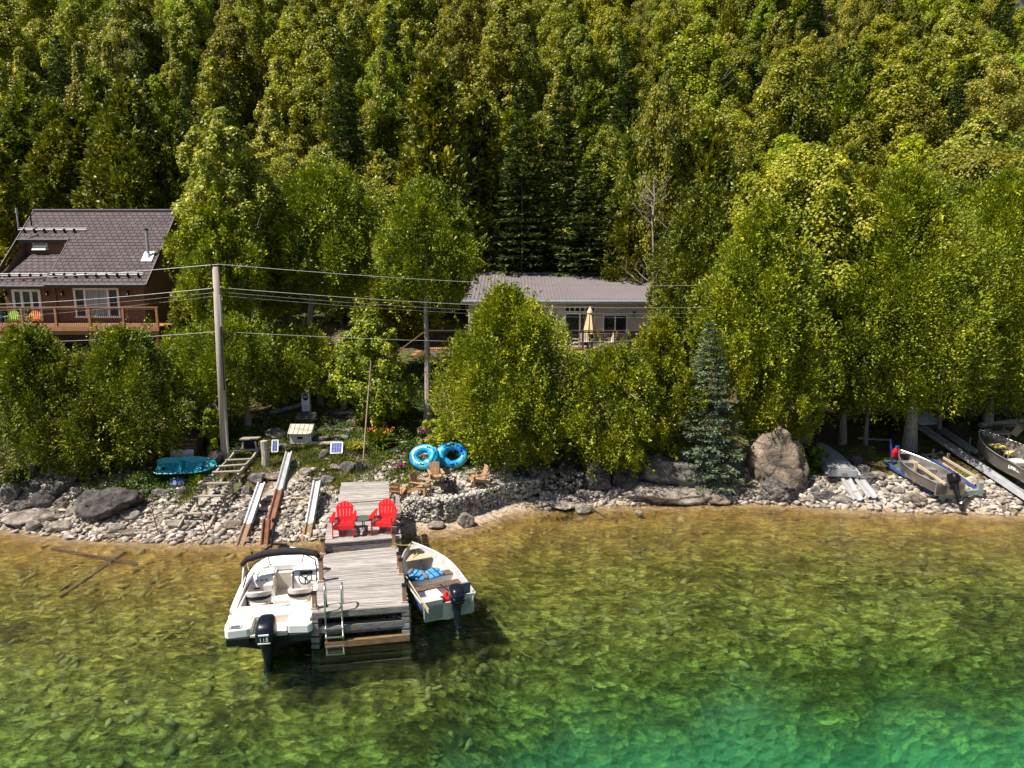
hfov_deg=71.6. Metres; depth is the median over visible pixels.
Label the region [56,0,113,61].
broadleaf tree
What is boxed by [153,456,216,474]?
rowing dinghy
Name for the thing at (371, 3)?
broadleaf tree
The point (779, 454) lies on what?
boulder
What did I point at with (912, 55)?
broadleaf tree
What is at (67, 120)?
cedar tree
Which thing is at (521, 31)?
broadleaf tree
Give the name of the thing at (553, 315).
window
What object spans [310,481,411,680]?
dock
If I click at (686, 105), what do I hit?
broadleaf tree
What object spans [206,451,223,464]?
boulder
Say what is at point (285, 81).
cedar tree
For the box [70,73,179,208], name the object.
cedar tree
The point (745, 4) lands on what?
broadleaf tree
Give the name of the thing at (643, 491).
boulder
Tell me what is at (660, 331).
cedar tree
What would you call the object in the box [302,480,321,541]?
steel ramp
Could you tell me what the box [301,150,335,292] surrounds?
cedar tree
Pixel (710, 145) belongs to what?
cedar tree
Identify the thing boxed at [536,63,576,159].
broadleaf tree
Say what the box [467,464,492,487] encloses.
adirondack chair
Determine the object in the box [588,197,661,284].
cedar tree
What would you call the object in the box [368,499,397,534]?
adirondack chair
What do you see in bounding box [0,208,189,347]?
brown house
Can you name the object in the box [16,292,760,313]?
power line
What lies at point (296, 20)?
broadleaf tree
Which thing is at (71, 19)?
broadleaf tree
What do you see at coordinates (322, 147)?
broadleaf tree
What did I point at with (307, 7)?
broadleaf tree
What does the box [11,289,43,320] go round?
glazed door
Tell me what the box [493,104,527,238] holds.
cedar tree
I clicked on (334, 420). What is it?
stone step
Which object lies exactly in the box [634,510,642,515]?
boulder
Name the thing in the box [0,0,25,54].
broadleaf tree
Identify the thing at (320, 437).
stone step
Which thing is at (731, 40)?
broadleaf tree
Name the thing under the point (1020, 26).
broadleaf tree
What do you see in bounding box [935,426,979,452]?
steel ramp
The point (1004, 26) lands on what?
spruce tree
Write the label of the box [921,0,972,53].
broadleaf tree
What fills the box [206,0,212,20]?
broadleaf tree
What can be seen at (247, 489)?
boulder
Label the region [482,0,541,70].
broadleaf tree
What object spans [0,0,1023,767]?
ground terrain
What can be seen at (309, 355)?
cedar tree
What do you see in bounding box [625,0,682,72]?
broadleaf tree
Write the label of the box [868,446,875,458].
garden plant
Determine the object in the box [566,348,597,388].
shrub
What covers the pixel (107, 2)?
broadleaf tree
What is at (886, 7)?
broadleaf tree
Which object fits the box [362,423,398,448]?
flowering plant
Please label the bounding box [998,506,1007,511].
boulder
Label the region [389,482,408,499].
adirondack chair
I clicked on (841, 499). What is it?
boulder
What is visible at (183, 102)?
spruce tree
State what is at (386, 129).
cedar tree
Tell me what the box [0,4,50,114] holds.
broadleaf tree
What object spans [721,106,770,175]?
broadleaf tree
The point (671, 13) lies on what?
broadleaf tree
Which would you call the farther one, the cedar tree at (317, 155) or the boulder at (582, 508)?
the cedar tree at (317, 155)
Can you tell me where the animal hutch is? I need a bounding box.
[239,437,260,451]
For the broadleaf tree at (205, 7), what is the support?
on the ground terrain at (926, 692)
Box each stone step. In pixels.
[312,434,348,440]
[318,427,354,431]
[322,418,352,422]
[326,410,354,414]
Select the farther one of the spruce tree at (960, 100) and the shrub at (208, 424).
the spruce tree at (960, 100)
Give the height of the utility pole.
7.948 m
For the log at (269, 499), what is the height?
0.187 m
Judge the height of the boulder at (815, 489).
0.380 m
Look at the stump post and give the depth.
28.10 m
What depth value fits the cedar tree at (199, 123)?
55.29 m
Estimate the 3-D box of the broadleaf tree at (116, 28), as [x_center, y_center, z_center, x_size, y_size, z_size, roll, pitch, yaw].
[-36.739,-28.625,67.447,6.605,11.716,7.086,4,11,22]
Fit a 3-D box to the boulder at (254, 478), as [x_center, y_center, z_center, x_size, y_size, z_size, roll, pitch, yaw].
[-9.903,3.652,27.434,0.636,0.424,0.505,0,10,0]
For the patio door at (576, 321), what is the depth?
44.00 m
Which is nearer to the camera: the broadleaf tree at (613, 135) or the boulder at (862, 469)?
the boulder at (862, 469)
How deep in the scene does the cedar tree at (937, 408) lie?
36.48 m
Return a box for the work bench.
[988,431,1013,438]
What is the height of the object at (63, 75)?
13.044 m
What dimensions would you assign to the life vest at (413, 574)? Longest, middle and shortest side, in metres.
0.594 x 0.550 x 0.100 m
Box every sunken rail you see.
[51,548,137,565]
[58,551,125,597]
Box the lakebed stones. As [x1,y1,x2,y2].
[0,509,1023,767]
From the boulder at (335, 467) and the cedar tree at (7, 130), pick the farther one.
the cedar tree at (7, 130)
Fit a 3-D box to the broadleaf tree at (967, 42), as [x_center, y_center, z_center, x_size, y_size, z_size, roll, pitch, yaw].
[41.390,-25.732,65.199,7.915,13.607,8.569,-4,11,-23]
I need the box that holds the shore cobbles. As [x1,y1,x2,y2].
[0,431,1023,544]
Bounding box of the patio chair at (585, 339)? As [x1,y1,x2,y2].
[580,333,588,346]
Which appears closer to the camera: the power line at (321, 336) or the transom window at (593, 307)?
the power line at (321, 336)
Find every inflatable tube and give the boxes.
[409,444,439,469]
[438,442,467,468]
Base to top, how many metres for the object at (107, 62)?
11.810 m
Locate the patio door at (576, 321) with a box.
[564,313,594,346]
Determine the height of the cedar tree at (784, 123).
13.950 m
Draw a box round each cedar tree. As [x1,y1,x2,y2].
[0,90,51,205]
[0,123,30,242]
[0,143,37,315]
[0,308,111,484]
[1,62,48,150]
[4,341,133,482]
[18,121,90,212]
[26,103,116,209]
[26,307,219,483]
[32,95,72,207]
[68,68,135,206]
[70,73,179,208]
[127,115,192,208]
[151,292,209,388]
[154,177,277,407]
[159,300,301,428]
[183,111,225,182]
[198,77,241,142]
[230,316,350,405]
[240,174,325,329]
[255,151,392,323]
[263,69,303,169]
[272,163,293,188]
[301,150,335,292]
[302,204,361,324]
[314,78,361,178]
[347,191,435,344]
[359,88,407,194]
[359,163,491,424]
[364,227,454,343]
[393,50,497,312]
[416,265,594,480]
[425,162,462,313]
[454,88,525,272]
[480,6,501,92]
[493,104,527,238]
[503,108,573,272]
[535,331,680,482]
[560,74,618,230]
[588,176,644,252]
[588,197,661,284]
[604,77,687,266]
[619,303,711,460]
[638,292,697,383]
[640,166,762,412]
[644,109,749,280]
[682,180,840,436]
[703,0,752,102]
[716,296,846,456]
[732,101,765,170]
[765,63,830,162]
[785,160,923,407]
[793,239,931,445]
[819,153,1013,452]
[819,274,942,445]
[824,62,873,154]
[838,137,869,169]
[890,252,1023,435]
[919,169,1023,422]
[923,398,958,414]
[933,164,1023,427]
[969,107,984,145]
[1007,81,1023,141]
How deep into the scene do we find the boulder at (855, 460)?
30.67 m
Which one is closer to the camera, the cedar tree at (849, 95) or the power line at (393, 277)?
the power line at (393, 277)
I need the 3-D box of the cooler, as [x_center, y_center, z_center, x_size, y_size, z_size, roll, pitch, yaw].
[-2.141,5.922,19.526,0.360,0.375,0.460,-6,11,-29]
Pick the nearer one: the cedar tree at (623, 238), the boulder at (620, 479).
the boulder at (620, 479)
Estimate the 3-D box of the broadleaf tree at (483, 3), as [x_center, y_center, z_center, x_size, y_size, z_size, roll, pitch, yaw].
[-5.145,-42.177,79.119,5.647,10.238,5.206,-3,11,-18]
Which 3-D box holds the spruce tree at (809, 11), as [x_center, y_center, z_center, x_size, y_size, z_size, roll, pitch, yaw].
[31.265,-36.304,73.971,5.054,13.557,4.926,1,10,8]
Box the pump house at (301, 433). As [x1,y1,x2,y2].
[287,424,316,445]
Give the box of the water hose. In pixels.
[553,461,606,517]
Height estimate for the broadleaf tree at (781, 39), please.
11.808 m
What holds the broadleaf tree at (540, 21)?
on the ground terrain at (926, 692)
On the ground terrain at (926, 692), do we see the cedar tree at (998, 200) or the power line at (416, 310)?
the cedar tree at (998, 200)
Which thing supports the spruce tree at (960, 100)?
on the ground terrain at (926, 692)
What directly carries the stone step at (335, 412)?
on the ground terrain at (926, 692)
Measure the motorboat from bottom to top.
2.586 m
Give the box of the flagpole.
[363,362,370,460]
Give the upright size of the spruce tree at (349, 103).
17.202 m
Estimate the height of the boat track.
1.885 m
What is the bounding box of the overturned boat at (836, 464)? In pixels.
[815,442,858,477]
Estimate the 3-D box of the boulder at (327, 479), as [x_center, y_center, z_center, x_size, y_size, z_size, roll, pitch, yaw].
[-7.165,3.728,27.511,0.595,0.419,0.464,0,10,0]
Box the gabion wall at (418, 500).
[402,475,540,522]
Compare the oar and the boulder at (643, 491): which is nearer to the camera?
the oar
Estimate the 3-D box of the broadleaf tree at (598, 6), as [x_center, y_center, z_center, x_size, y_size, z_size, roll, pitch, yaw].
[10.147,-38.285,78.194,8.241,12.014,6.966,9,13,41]
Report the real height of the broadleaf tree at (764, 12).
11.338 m
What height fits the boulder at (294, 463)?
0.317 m
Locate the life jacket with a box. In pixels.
[892,446,900,456]
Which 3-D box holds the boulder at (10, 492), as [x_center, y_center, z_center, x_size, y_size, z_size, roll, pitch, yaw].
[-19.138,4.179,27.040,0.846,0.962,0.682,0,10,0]
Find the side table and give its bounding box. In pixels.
[356,515,370,536]
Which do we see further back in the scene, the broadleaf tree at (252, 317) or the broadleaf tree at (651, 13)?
the broadleaf tree at (651, 13)
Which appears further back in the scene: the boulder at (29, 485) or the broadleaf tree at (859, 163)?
the broadleaf tree at (859, 163)
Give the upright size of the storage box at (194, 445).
0.825 m
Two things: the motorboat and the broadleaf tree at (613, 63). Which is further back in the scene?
the broadleaf tree at (613, 63)
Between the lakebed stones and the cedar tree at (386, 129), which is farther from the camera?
the cedar tree at (386, 129)
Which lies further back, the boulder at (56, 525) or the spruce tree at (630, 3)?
the spruce tree at (630, 3)
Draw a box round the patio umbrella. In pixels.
[584,306,595,348]
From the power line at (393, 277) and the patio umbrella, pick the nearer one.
the power line at (393, 277)
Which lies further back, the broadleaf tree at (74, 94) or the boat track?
the broadleaf tree at (74, 94)
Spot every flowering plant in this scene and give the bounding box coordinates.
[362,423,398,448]
[393,462,404,471]
[417,427,429,443]
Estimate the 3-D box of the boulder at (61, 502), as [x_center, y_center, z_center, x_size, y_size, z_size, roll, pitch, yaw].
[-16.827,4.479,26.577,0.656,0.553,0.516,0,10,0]
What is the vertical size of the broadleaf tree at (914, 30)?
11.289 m
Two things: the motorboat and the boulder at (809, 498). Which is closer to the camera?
the motorboat
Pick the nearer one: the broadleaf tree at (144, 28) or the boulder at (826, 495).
the boulder at (826, 495)
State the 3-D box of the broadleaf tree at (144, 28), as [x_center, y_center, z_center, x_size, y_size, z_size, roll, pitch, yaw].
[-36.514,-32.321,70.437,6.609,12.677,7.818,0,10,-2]
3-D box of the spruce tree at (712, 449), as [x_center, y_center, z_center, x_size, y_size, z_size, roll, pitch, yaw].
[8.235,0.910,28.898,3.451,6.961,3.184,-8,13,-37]
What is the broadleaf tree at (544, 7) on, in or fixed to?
on the ground terrain at (926, 692)
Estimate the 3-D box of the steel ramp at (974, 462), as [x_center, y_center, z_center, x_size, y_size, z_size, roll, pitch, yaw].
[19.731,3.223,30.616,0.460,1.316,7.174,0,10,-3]
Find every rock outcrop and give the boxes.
[801,13,859,33]
[978,0,1023,30]
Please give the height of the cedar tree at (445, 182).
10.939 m
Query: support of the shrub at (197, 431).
on the ground terrain at (926, 692)
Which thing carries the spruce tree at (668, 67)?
on the ground terrain at (926, 692)
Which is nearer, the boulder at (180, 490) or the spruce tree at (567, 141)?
the boulder at (180, 490)
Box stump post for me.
[260,440,269,467]
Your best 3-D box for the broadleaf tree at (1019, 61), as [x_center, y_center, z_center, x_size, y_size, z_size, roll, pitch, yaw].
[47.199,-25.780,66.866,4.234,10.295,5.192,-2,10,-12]
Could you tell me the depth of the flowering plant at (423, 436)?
30.20 m
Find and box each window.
[32,243,48,249]
[73,288,121,317]
[548,315,556,334]
[564,306,595,311]
[602,314,627,333]
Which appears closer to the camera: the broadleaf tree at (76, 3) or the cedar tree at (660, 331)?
the cedar tree at (660, 331)
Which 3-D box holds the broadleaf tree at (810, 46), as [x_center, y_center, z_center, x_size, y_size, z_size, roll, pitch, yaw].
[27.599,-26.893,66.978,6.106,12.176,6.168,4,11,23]
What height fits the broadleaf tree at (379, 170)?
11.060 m
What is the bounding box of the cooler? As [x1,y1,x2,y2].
[425,589,442,598]
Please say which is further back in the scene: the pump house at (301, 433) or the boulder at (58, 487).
the pump house at (301, 433)
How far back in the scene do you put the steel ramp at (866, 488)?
28.46 m
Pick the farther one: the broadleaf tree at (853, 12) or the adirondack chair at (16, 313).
the broadleaf tree at (853, 12)
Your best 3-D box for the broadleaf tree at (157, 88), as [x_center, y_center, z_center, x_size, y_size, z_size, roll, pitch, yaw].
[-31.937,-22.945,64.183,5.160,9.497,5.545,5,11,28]
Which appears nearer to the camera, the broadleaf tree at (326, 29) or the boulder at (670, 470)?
the boulder at (670, 470)
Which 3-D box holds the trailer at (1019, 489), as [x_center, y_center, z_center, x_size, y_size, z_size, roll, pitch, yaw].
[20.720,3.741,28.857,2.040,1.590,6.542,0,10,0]
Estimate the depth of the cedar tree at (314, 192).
34.44 m
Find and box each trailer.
[883,439,983,500]
[968,437,1023,493]
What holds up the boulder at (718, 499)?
on the ground terrain at (926, 692)
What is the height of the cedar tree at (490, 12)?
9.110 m
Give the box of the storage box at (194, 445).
[167,435,203,456]
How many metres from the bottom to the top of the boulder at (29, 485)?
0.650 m
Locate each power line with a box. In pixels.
[11,288,708,307]
[12,296,687,317]
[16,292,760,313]
[20,264,749,285]
[56,332,699,341]
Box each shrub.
[181,401,219,439]
[198,408,220,452]
[416,419,459,447]
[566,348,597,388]
[806,446,829,468]
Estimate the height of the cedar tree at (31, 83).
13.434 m
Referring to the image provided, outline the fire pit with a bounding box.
[439,475,456,491]
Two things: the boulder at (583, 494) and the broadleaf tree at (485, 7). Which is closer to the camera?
the boulder at (583, 494)
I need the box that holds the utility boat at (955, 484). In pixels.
[896,450,965,504]
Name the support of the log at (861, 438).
on the ground terrain at (926, 692)
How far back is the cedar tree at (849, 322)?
30.29 m
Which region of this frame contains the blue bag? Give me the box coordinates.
[170,478,186,486]
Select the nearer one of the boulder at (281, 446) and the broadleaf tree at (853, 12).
the boulder at (281, 446)
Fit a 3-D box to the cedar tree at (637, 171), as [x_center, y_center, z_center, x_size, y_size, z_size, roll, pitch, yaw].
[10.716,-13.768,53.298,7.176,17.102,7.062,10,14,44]
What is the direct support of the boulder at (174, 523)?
on the ground terrain at (926, 692)
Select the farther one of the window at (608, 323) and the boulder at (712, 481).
the window at (608, 323)
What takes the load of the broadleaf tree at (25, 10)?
on the ground terrain at (926, 692)
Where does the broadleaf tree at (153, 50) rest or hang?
on the ground terrain at (926, 692)
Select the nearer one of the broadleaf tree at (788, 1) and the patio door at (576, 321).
the patio door at (576, 321)
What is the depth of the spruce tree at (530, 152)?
50.02 m
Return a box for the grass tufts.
[0,418,1023,521]
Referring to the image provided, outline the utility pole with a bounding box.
[210,265,229,460]
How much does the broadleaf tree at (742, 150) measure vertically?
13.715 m
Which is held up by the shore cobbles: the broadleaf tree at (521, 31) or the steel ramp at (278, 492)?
the steel ramp at (278, 492)
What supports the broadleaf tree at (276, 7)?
on the ground terrain at (926, 692)
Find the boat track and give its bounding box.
[177,445,260,528]
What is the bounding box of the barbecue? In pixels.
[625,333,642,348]
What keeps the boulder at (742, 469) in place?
on the ground terrain at (926, 692)
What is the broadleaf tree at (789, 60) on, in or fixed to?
on the ground terrain at (926, 692)
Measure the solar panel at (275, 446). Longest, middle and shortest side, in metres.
0.535 x 0.526 x 0.275 m
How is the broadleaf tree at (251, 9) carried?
on the ground terrain at (926, 692)
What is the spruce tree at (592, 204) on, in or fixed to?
on the ground terrain at (926, 692)
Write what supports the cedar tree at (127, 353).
on the ground terrain at (926, 692)
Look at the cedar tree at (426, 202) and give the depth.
29.77 m
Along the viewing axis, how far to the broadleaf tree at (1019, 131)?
57.80 m
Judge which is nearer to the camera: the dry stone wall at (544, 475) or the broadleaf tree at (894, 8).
the dry stone wall at (544, 475)
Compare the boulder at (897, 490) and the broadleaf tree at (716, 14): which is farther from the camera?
the broadleaf tree at (716, 14)
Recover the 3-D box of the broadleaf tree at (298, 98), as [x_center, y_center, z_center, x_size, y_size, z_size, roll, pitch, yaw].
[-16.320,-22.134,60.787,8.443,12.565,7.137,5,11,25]
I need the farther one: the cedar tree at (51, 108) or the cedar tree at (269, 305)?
the cedar tree at (51, 108)
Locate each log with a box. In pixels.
[261,495,326,500]
[269,403,301,414]
[312,441,342,445]
[857,437,889,440]
[978,418,1023,428]
[982,423,1023,430]
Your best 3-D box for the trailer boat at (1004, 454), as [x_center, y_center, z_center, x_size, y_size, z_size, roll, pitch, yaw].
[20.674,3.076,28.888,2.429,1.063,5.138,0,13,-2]
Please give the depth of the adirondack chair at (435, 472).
27.44 m
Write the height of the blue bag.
0.280 m
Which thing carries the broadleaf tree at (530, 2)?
on the ground terrain at (926, 692)
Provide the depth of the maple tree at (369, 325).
30.79 m
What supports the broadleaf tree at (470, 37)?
on the ground terrain at (926, 692)
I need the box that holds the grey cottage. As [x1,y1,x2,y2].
[391,273,682,358]
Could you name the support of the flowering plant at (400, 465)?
on the ground terrain at (926, 692)
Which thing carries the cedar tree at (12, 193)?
on the ground terrain at (926, 692)
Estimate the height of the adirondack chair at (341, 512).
0.881 m
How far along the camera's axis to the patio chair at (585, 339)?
43.83 m
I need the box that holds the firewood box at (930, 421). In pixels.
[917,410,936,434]
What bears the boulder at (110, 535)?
on the ground terrain at (926, 692)
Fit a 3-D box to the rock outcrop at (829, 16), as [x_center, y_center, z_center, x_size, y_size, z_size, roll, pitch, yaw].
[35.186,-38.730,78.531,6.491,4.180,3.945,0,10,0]
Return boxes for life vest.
[406,568,425,580]
[421,567,443,579]
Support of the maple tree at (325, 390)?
on the ground terrain at (926, 692)
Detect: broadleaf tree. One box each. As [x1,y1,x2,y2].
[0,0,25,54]
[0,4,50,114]
[0,46,43,116]
[5,19,71,106]
[8,0,65,88]
[19,1,57,34]
[36,0,100,102]
[44,0,108,38]
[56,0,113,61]
[60,41,86,109]
[70,9,113,69]
[71,18,156,87]
[98,0,168,88]
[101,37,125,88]
[102,0,156,16]
[135,1,168,72]
[141,74,189,132]
[151,0,182,58]
[152,108,162,121]
[155,0,220,102]
[157,31,197,131]
[159,0,219,75]
[187,56,253,142]
[200,11,270,120]
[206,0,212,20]
[213,0,238,31]
[229,0,277,109]
[229,178,284,324]
[238,8,280,85]
[248,55,299,137]
[249,87,288,181]
[259,0,285,47]
[259,134,314,187]
[261,5,312,124]
[269,48,372,152]
[270,0,323,57]
[284,24,319,82]
[285,0,346,27]
[296,142,356,183]
[298,7,371,139]
[329,0,386,50]
[335,0,380,71]
[338,0,376,117]
[351,46,411,150]
[354,184,400,299]
[357,48,406,154]
[357,164,392,255]
[358,148,400,198]
[364,0,443,84]
[380,0,429,77]
[389,18,424,96]
[405,42,464,122]
[408,80,468,145]
[427,0,497,96]
[430,0,443,14]
[436,0,484,49]
[446,20,486,82]
[450,0,489,20]
[460,13,529,125]
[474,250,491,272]
[479,0,493,16]
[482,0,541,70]
[493,38,547,126]
[498,23,548,110]
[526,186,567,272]
[528,0,536,24]
[528,0,593,93]
[531,0,574,73]
[531,110,542,122]
[532,0,593,65]
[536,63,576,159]
[539,23,589,95]
[542,94,580,199]
[544,24,608,131]
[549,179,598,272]
[571,122,626,225]
[577,0,637,63]
[584,0,630,40]
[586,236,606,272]
[587,7,647,120]
[592,21,631,121]
[608,64,656,146]
[614,69,703,272]
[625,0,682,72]
[632,0,691,77]
[633,0,707,90]
[658,12,750,121]
[679,90,693,150]
[682,0,719,58]
[689,58,734,125]
[689,116,695,131]
[699,0,725,19]
[705,32,750,82]
[713,0,804,42]
[714,114,769,184]
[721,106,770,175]
[722,33,772,105]
[742,0,779,86]
[745,46,843,167]
[748,133,807,180]
[750,63,776,152]
[753,10,800,77]
[777,0,799,40]
[779,0,839,39]
[791,1,834,65]
[797,30,839,112]
[815,33,850,100]
[822,0,888,59]
[825,39,882,121]
[829,0,883,75]
[830,112,887,168]
[837,13,922,94]
[857,162,874,169]
[863,61,942,165]
[873,0,890,14]
[877,42,956,127]
[878,0,909,50]
[879,83,952,165]
[884,0,929,28]
[884,132,939,171]
[885,76,945,149]
[893,1,926,48]
[903,4,936,85]
[919,24,1014,148]
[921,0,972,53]
[924,0,976,95]
[931,112,1023,162]
[935,0,983,54]
[935,53,1023,141]
[960,0,979,19]
[972,29,1014,106]
[973,0,1023,48]
[983,52,1023,106]
[1002,7,1023,56]
[1003,125,1023,166]
[1006,33,1023,71]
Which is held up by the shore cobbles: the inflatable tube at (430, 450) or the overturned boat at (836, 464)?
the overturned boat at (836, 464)
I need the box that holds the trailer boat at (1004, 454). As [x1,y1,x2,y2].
[977,429,1023,482]
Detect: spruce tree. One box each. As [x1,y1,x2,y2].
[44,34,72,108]
[131,51,157,124]
[176,69,198,148]
[224,72,250,161]
[325,47,371,187]
[381,3,410,123]
[486,88,558,277]
[525,84,597,273]
[549,159,623,278]
[609,42,638,146]
[625,0,646,43]
[662,59,676,110]
[673,322,755,493]
[797,0,828,74]
[823,46,850,124]
[859,41,874,108]
[936,60,968,148]
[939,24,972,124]
[988,0,1018,55]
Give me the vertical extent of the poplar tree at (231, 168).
13.637 m
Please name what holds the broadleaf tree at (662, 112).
on the ground terrain at (926, 692)
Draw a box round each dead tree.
[117,37,146,86]
[621,171,674,284]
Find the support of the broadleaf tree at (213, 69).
on the ground terrain at (926, 692)
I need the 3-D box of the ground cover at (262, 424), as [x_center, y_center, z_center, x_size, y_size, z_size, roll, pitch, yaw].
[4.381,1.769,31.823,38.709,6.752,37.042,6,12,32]
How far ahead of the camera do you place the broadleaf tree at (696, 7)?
75.20 m
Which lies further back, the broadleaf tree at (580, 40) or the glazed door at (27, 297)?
the broadleaf tree at (580, 40)
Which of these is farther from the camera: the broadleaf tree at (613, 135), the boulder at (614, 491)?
the broadleaf tree at (613, 135)
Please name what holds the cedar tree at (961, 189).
on the ground terrain at (926, 692)
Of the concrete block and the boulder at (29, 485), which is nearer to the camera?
the boulder at (29, 485)
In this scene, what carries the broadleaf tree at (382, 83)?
on the ground terrain at (926, 692)
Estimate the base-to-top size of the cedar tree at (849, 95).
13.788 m
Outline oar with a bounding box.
[404,573,428,613]
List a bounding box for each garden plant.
[187,473,206,483]
[343,438,367,449]
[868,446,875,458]
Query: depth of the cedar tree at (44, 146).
54.45 m
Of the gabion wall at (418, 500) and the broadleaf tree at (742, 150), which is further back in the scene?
the broadleaf tree at (742, 150)
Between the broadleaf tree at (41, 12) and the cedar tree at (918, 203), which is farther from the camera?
the broadleaf tree at (41, 12)
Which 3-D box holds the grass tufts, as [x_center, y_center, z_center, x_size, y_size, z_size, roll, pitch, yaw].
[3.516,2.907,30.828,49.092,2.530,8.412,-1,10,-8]
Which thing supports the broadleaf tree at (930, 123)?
on the ground terrain at (926, 692)
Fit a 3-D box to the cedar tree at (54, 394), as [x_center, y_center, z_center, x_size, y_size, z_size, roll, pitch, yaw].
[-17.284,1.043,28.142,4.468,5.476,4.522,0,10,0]
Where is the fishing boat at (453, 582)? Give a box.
[401,541,475,638]
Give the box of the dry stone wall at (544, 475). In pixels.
[515,465,583,491]
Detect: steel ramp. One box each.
[235,482,265,546]
[260,519,270,545]
[267,451,292,532]
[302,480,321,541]
[840,477,863,500]
[852,465,878,497]
[918,425,1023,499]
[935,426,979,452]
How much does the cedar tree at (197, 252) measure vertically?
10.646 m
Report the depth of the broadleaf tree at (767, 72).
64.50 m
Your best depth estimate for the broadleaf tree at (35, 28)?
68.46 m
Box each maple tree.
[306,340,374,409]
[327,308,419,426]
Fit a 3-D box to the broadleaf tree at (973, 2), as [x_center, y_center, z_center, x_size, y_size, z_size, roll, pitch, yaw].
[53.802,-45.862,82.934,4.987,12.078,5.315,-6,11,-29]
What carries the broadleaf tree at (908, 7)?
on the ground terrain at (926, 692)
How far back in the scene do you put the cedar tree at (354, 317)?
45.41 m
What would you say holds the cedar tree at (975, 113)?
on the ground terrain at (926, 692)
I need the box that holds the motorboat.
[224,518,320,688]
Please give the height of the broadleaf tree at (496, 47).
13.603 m
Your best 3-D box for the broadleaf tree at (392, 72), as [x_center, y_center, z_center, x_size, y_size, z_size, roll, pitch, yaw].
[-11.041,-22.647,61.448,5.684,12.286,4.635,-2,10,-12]
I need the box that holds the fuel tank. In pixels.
[443,591,449,602]
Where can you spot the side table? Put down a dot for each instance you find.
(362, 518)
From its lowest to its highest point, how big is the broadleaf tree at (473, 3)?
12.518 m
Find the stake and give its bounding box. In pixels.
[151,508,158,534]
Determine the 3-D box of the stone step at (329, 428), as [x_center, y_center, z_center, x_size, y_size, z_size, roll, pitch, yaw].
[-7.685,1.996,31.068,1.500,0.140,0.450,1,10,3]
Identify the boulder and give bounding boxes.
[0,482,20,503]
[0,509,36,525]
[8,500,31,511]
[22,479,39,492]
[25,520,42,531]
[29,490,60,507]
[32,507,62,521]
[46,520,72,531]
[50,480,65,494]
[53,496,69,508]
[64,506,75,517]
[75,487,144,522]
[103,533,117,538]
[108,524,126,532]
[120,508,141,520]
[121,528,136,536]
[151,488,171,497]
[165,519,180,526]
[176,486,188,494]
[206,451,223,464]
[222,520,242,528]
[238,508,267,522]
[241,485,253,494]
[247,473,263,483]
[264,428,286,438]
[264,472,278,479]
[278,443,287,449]
[290,460,299,466]
[293,411,317,423]
[299,467,312,474]
[319,449,329,457]
[320,475,334,484]
[329,463,339,469]
[340,461,355,472]
[427,521,444,528]
[457,512,474,527]
[496,469,513,480]
[535,500,552,507]
[550,500,575,509]
[575,489,591,499]
[575,503,591,513]
[579,459,611,490]
[606,488,619,496]
[611,469,638,490]
[620,481,716,505]
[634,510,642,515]
[636,453,713,486]
[707,478,725,488]
[707,493,731,504]
[713,457,750,484]
[743,486,756,493]
[745,425,809,490]
[759,477,797,502]
[805,495,814,500]
[810,486,821,491]
[813,490,835,502]
[833,494,851,503]
[850,456,861,464]
[855,464,869,473]
[859,472,877,485]
[872,471,884,478]
[892,486,904,493]
[902,492,920,503]
[919,495,928,501]
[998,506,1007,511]
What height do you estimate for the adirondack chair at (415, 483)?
0.738 m
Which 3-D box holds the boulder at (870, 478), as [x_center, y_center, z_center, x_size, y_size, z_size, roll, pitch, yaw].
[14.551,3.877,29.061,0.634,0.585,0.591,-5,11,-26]
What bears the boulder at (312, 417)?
on the ground terrain at (926, 692)
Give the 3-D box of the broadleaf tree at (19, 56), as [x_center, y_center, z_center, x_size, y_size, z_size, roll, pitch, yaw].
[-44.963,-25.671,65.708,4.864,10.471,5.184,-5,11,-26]
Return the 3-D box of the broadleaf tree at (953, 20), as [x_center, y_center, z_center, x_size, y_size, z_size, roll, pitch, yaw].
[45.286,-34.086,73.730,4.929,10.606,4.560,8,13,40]
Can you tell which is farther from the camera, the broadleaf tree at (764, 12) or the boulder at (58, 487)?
the broadleaf tree at (764, 12)
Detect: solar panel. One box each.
[271,440,278,451]
[330,442,342,453]
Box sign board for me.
[301,382,311,411]
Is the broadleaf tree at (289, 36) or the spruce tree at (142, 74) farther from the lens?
the broadleaf tree at (289, 36)
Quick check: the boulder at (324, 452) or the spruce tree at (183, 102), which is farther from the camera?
the spruce tree at (183, 102)
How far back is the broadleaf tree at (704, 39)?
65.25 m
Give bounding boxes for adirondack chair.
[3,310,20,323]
[25,310,42,323]
[329,501,356,538]
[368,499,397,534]
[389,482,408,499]
[406,472,432,495]
[427,461,444,479]
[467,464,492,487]
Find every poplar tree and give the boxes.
[170,106,284,394]
[725,141,913,442]
[922,141,1023,215]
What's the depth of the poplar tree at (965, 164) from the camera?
37.24 m
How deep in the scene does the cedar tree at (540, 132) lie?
55.14 m
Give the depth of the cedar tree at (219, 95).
57.42 m
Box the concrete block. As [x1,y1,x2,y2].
[356,460,366,473]

